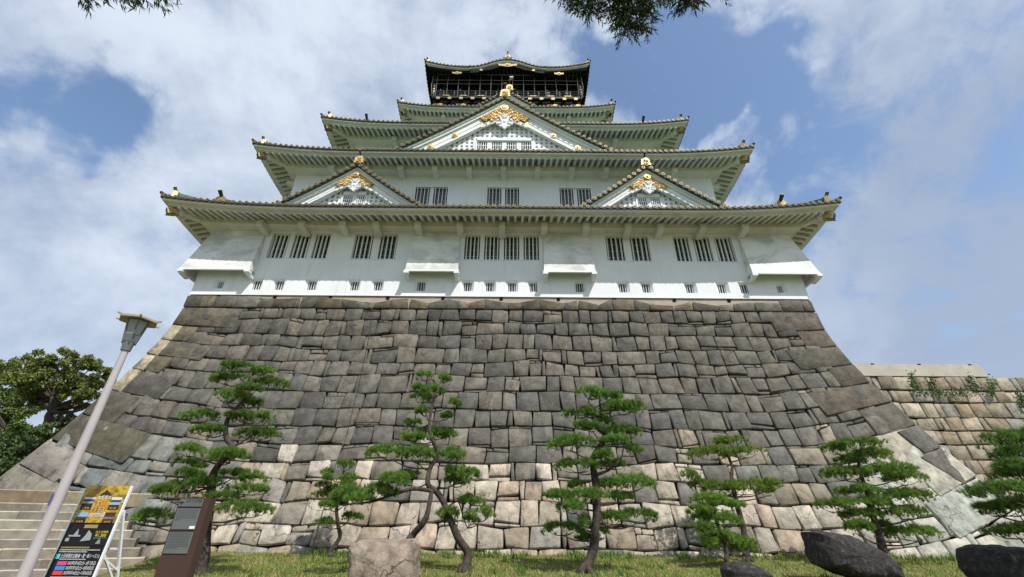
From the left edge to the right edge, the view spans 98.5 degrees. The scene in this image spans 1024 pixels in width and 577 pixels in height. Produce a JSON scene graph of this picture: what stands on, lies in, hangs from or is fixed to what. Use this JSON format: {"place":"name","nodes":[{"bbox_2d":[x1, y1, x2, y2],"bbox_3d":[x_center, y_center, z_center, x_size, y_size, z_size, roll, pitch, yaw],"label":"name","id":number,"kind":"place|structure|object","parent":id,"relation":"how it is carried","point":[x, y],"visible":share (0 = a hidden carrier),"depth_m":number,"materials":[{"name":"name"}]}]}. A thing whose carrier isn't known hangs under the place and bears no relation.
{"place":"outdoors","nodes":[
{"label":"outdoors","id":0,"kind":"place"},
{"bbox_2d":[0,0,1023,459],"label":"sky","id":1,"kind":"structure","parent":0,"point":[910,113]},
{"bbox_2d":[96,547,965,576],"bbox_3d":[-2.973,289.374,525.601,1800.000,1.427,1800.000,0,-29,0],"label":"ground","id":2,"kind":"structure","parent":0,"point":[432,573],"depth_m":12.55,"materials":[{"name":"green plant"}]},
{"bbox_2d":[0,370,40,444],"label":"broadleaf tree","id":3,"kind":"object","parent":2,"relation":"on","point":[11,420],"visible":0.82,"depth_m":37.61,"materials":[{"name":"green plant"}]},
{"bbox_2d":[0,421,62,476],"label":"broadleaf tree","id":4,"kind":"object","parent":2,"relation":"on","point":[15,449],"visible":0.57,"depth_m":31.01,"materials":[{"name":"green plant"}]},
{"bbox_2d":[0,346,116,443],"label":"broadleaf tree","id":5,"kind":"object","parent":2,"relation":"on","point":[34,385],"visible":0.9,"depth_m":43.53,"materials":[{"name":"green plant"}]},
{"bbox_2d":[54,415,76,428],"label":"broadleaf tree","id":6,"kind":"object","parent":2,"relation":"on","point":[63,421],"visible":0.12,"depth_m":57.10,"materials":[{"name":"green plant"}]},
{"bbox_2d":[0,489,150,576],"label":"stone steps","id":7,"kind":"structure","parent":2,"relation":"on","point":[22,513],"depth_m":14.72,"materials":[{"name":"stone"}]},
{"bbox_2d":[43,485,133,576],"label":"event poster","id":8,"kind":"object","parent":2,"relation":"on","point":[82,548],"visible":1,"depth_m":6.96,"materials":[{"name":"multicoloured paper"}]},
{"bbox_2d":[16,311,161,576],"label":"street lamp","id":9,"kind":"object","parent":2,"relation":"on","point":[136,326],"visible":1,"depth_m":6.16,"materials":[{"name":"grey metal"}]},
{"bbox_2d":[154,498,215,576],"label":"information sign","id":10,"kind":"object","parent":2,"relation":"on","point":[182,549],"visible":1,"depth_m":6.52,"materials":[{"name":"brown metal"}]},
{"bbox_2d":[129,358,291,575],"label":"pine tree","id":11,"kind":"object","parent":2,"relation":"on","point":[195,476],"visible":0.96,"depth_m":12.23,"materials":[{"name":"green plant"}]},
{"bbox_2d":[309,457,364,557],"bbox_3d":[-6.052,7.462,15.155,2.124,3.219,1.584,0,-29,0],"label":"pine tree","id":12,"kind":"object","parent":2,"relation":"on","point":[328,488],"visible":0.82,"depth_m":15.14,"materials":[{"name":"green plant"}]},
{"bbox_2d":[328,470,432,538],"bbox_3d":[-3.503,6.011,11.326,2.811,2.583,1.459,0,-29,0],"label":"pine tree","id":13,"kind":"object","parent":2,"relation":"on","point":[353,491],"visible":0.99,"depth_m":11.49,"materials":[{"name":"green plant"}]},
{"bbox_2d":[347,538,420,576],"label":"boulder","id":14,"kind":"object","parent":2,"relation":"on","point":[379,557],"visible":1,"depth_m":8.64,"materials":[{"name":"beige stone"}]},
{"bbox_2d":[78,0,733,49],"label":"overhanging tree","id":15,"kind":"object","parent":2,"relation":"on","point":[624,11],"visible":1,"depth_m":4.26,"materials":[{"name":"green plant"}]},
{"bbox_2d":[364,369,498,572],"bbox_3d":[-2.362,5.253,13.225,4.035,5.653,1.993,0,-29,0],"label":"pine tree","id":16,"kind":"object","parent":2,"relation":"on","point":[429,431],"visible":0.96,"depth_m":12.93,"materials":[{"name":"green plant"}]},
{"bbox_2d":[0,295,1023,558],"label":"castle rampart","id":17,"kind":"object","parent":2,"relation":"on","point":[790,385],"visible":0.77,"depth_m":19.62,"materials":[{"name":"stone"}]},
{"bbox_2d":[311,314,372,551],"bbox_3d":[-7.110,5.333,19.363,0.187,10.879,3.479,4,-29,-7],"label":"lightning conductor","id":18,"kind":"object","parent":17,"relation":"attached to","point":[346,436],"visible":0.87,"depth_m":18.72,"materials":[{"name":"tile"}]},
{"bbox_2d":[160,51,841,299],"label":"castle keep","id":19,"kind":"structure","parent":17,"relation":"on","point":[504,177],"depth_m":26.10,"materials":[{"name":"white paint"}]},
{"bbox_2d":[212,279,225,287],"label":"window","id":20,"kind":"structure","parent":19,"relation":"in","point":[219,283],"depth_m":24.67,"materials":[{"name":"white paint"}]},
{"bbox_2d":[248,278,263,289],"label":"window","id":21,"kind":"structure","parent":19,"relation":"in","point":[255,284],"depth_m":24.68,"materials":[{"name":"white paint"}]},
{"bbox_2d":[270,279,285,289],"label":"window","id":22,"kind":"structure","parent":19,"relation":"in","point":[277,284],"depth_m":24.67,"materials":[{"name":"white paint"}]},
{"bbox_2d":[264,231,333,258],"bbox_3d":[-12.431,-2.447,25.966,3.700,1.920,0.465,0,-29,0],"label":"window","id":23,"kind":"structure","parent":19,"relation":"in","point":[287,244],"depth_m":26.10,"materials":[{"name":"white paint"}]},
{"bbox_2d":[303,279,317,289],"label":"window","id":24,"kind":"structure","parent":19,"relation":"in","point":[310,284],"depth_m":24.68,"materials":[{"name":"white paint"}]},
{"bbox_2d":[346,279,360,289],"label":"window","id":25,"kind":"structure","parent":19,"relation":"in","point":[353,284],"depth_m":24.69,"materials":[{"name":"white paint"}]},
{"bbox_2d":[350,232,399,259],"bbox_3d":[-8.011,-2.412,25.966,2.740,1.920,0.465,0,-29,0],"label":"window","id":26,"kind":"structure","parent":19,"relation":"in","point":[384,247],"depth_m":26.10,"materials":[{"name":"white paint"}]},
{"bbox_2d":[370,279,384,290],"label":"window","id":27,"kind":"structure","parent":19,"relation":"in","point":[376,284],"depth_m":24.69,"materials":[{"name":"white paint"}]},
{"bbox_2d":[414,280,427,290],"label":"window","id":28,"kind":"structure","parent":19,"relation":"in","point":[420,285],"depth_m":24.68,"materials":[{"name":"white paint"}]},
{"bbox_2d":[412,185,449,204],"bbox_3d":[-5.600,-6.404,30.666,2.540,1.750,0.330,0,-29,0],"label":"window","id":29,"kind":"structure","parent":19,"relation":"in","point":[426,194],"depth_m":30.79,"materials":[{"name":"white paint"}]},
{"bbox_2d":[461,280,473,290],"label":"window","id":30,"kind":"structure","parent":19,"relation":"in","point":[466,285],"depth_m":24.69,"materials":[{"name":"white paint"}]},
{"bbox_2d":[483,280,495,290],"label":"window","id":31,"kind":"structure","parent":19,"relation":"in","point":[488,285],"depth_m":24.70,"materials":[{"name":"white paint"}]},
{"bbox_2d":[463,233,539,260],"bbox_3d":[-0.602,-2.354,25.966,4.560,1.920,0.465,0,-29,0],"label":"window","id":32,"kind":"structure","parent":19,"relation":"in","point":[516,246],"depth_m":26.12,"materials":[{"name":"white paint"}]},
{"bbox_2d":[485,186,520,205],"bbox_3d":[-0.610,-6.365,30.666,2.480,1.750,0.330,0,-29,0],"label":"window","id":33,"kind":"structure","parent":19,"relation":"in","point":[512,196],"depth_m":30.76,"materials":[{"name":"white paint"}]},
{"bbox_2d":[506,280,517,291],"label":"window","id":34,"kind":"structure","parent":19,"relation":"in","point":[511,285],"depth_m":24.70,"materials":[{"name":"white paint"}]},
{"bbox_2d":[527,281,539,291],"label":"window","id":35,"kind":"structure","parent":19,"relation":"in","point":[532,286],"depth_m":24.67,"materials":[{"name":"white paint"}]},
{"bbox_2d":[557,186,592,205],"bbox_3d":[4.400,-6.325,30.666,2.460,1.750,0.330,0,-29,0],"label":"window","id":36,"kind":"structure","parent":19,"relation":"in","point":[576,197],"depth_m":30.82,"materials":[{"name":"white paint"}]},
{"bbox_2d":[573,281,586,291],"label":"window","id":37,"kind":"structure","parent":19,"relation":"in","point":[579,286],"depth_m":24.69,"materials":[{"name":"white paint"}]},
{"bbox_2d":[616,281,629,292],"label":"window","id":38,"kind":"structure","parent":19,"relation":"in","point":[622,286],"depth_m":24.70,"materials":[{"name":"white paint"}]},
{"bbox_2d":[603,234,652,261],"bbox_3d":[6.788,-2.296,25.966,2.740,1.920,0.465,0,-29,0],"label":"window","id":39,"kind":"structure","parent":19,"relation":"in","point":[636,249],"depth_m":26.10,"materials":[{"name":"white paint"}]},
{"bbox_2d":[639,281,653,292],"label":"window","id":40,"kind":"structure","parent":19,"relation":"in","point":[646,286],"depth_m":24.69,"materials":[{"name":"white paint"}]},
{"bbox_2d":[683,282,697,292],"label":"window","id":41,"kind":"structure","parent":19,"relation":"in","point":[690,287],"depth_m":24.68,"materials":[{"name":"white paint"}]},
{"bbox_2d":[670,234,737,261],"bbox_3d":[11.233,-2.261,25.966,3.710,1.920,0.465,0,-29,0],"label":"window","id":42,"kind":"structure","parent":19,"relation":"in","point":[689,250],"depth_m":26.11,"materials":[{"name":"white paint"}]},
{"bbox_2d":[715,282,730,292],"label":"window","id":43,"kind":"structure","parent":19,"relation":"in","point":[722,287],"depth_m":24.69,"materials":[{"name":"white paint"}]},
{"bbox_2d":[737,282,752,292],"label":"window","id":44,"kind":"structure","parent":19,"relation":"in","point":[744,287],"depth_m":24.69,"materials":[{"name":"white paint"}]},
{"bbox_2d":[775,283,787,292],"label":"window","id":45,"kind":"structure","parent":19,"relation":"in","point":[781,288],"depth_m":24.66,"materials":[{"name":"white paint"}]},
{"bbox_2d":[537,383,659,574],"bbox_3d":[2.467,5.406,12.883,3.606,5.186,1.767,0,-29,0],"label":"pine tree","id":46,"kind":"object","parent":2,"relation":"on","point":[594,493],"visible":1,"depth_m":12.77,"materials":[{"name":"green plant"}]},
{"bbox_2d":[684,491,758,562],"bbox_3d":[6.382,7.352,13.529,2.528,2.205,1.551,14,-32,-23],"label":"pine tree","id":47,"kind":"object","parent":2,"relation":"on","point":[713,537],"visible":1,"depth_m":13.30,"materials":[{"name":"green plant"}]},
{"bbox_2d":[678,433,785,562],"bbox_3d":[7.559,6.986,15.004,3.832,4.141,1.720,0,-29,0],"label":"pine tree","id":48,"kind":"object","parent":2,"relation":"on","point":[764,484],"visible":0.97,"depth_m":15.26,"materials":[{"name":"green plant"}]},
{"bbox_2d":[720,561,772,576],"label":"boulder","id":49,"kind":"object","parent":2,"relation":"on","point":[736,569],"visible":1,"depth_m":10.14,"materials":[{"name":"grey stone"}]},
{"bbox_2d":[800,530,904,576],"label":"boulder","id":50,"kind":"object","parent":2,"relation":"on","point":[843,555],"visible":1,"depth_m":10.36,"materials":[{"name":"grey stone"}]},
{"bbox_2d":[811,434,943,554],"bbox_3d":[11.628,6.720,14.119,3.799,3.916,2.168,0,-29,0],"label":"pine tree","id":51,"kind":"object","parent":2,"relation":"on","point":[880,529],"visible":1,"depth_m":13.98,"materials":[{"name":"green plant"}]},
{"bbox_2d":[852,363,1023,514],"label":"side stone wall","id":52,"kind":"structure","parent":2,"relation":"on","point":[952,425],"depth_m":24.03,"materials":[{"name":"beige stone"}]},
{"bbox_2d":[906,370,936,397],"bbox_3d":[22.667,5.282,24.541,1.625,1.725,0.338,0,-29,0],"label":"creeping plant","id":53,"kind":"object","parent":52,"relation":"attached to","point":[915,383],"visible":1,"depth_m":24.45,"materials":[{"name":"green plant"}]},
{"bbox_2d":[926,374,948,396],"bbox_3d":[23.648,5.377,24.506,1.187,1.318,0.308,0,-29,0],"label":"creeping plant","id":54,"kind":"object","parent":52,"relation":"attached to","point":[934,384],"visible":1,"depth_m":24.45,"materials":[{"name":"green plant"}]},
{"bbox_2d":[942,386,972,398],"bbox_3d":[24.425,5.733,24.254,1.875,0.860,0.224,0,-29,0],"label":"creeping plant","id":55,"kind":"object","parent":52,"relation":"attached to","point":[952,393],"visible":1,"depth_m":24.23,"materials":[{"name":"green plant"}]},
{"bbox_2d":[965,372,983,394],"bbox_3d":[25.668,5.293,24.576,0.845,1.377,0.299,0,-29,0],"label":"creeping plant","id":56,"kind":"object","parent":52,"relation":"attached to","point":[975,386],"visible":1,"depth_m":24.51,"materials":[{"name":"green plant"}]},
{"bbox_2d":[986,374,996,399],"bbox_3d":[26.476,5.444,24.441,1.323,1.546,0.211,5,-29,-9],"label":"creeping plant","id":57,"kind":"object","parent":52,"relation":"attached to","point":[992,387],"visible":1,"depth_m":24.43,"materials":[{"name":"green plant"}]},
{"bbox_2d":[1015,388,1023,410],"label":"creeping plant","id":58,"kind":"object","parent":52,"relation":"attached to","point":[1021,400],"visible":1,"depth_m":24.02,"materials":[{"name":"green plant"}]},
{"bbox_2d":[953,425,1023,542],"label":"pine tree","id":59,"kind":"object","parent":2,"relation":"on","point":[1009,460],"visible":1,"depth_m":9.46,"materials":[{"name":"green plant"}]},
{"bbox_2d":[955,544,1023,576],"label":"boulder","id":60,"kind":"object","parent":2,"relation":"on","point":[989,560],"visible":1,"depth_m":9.69,"materials":[{"name":"grey stone"}]}
]}

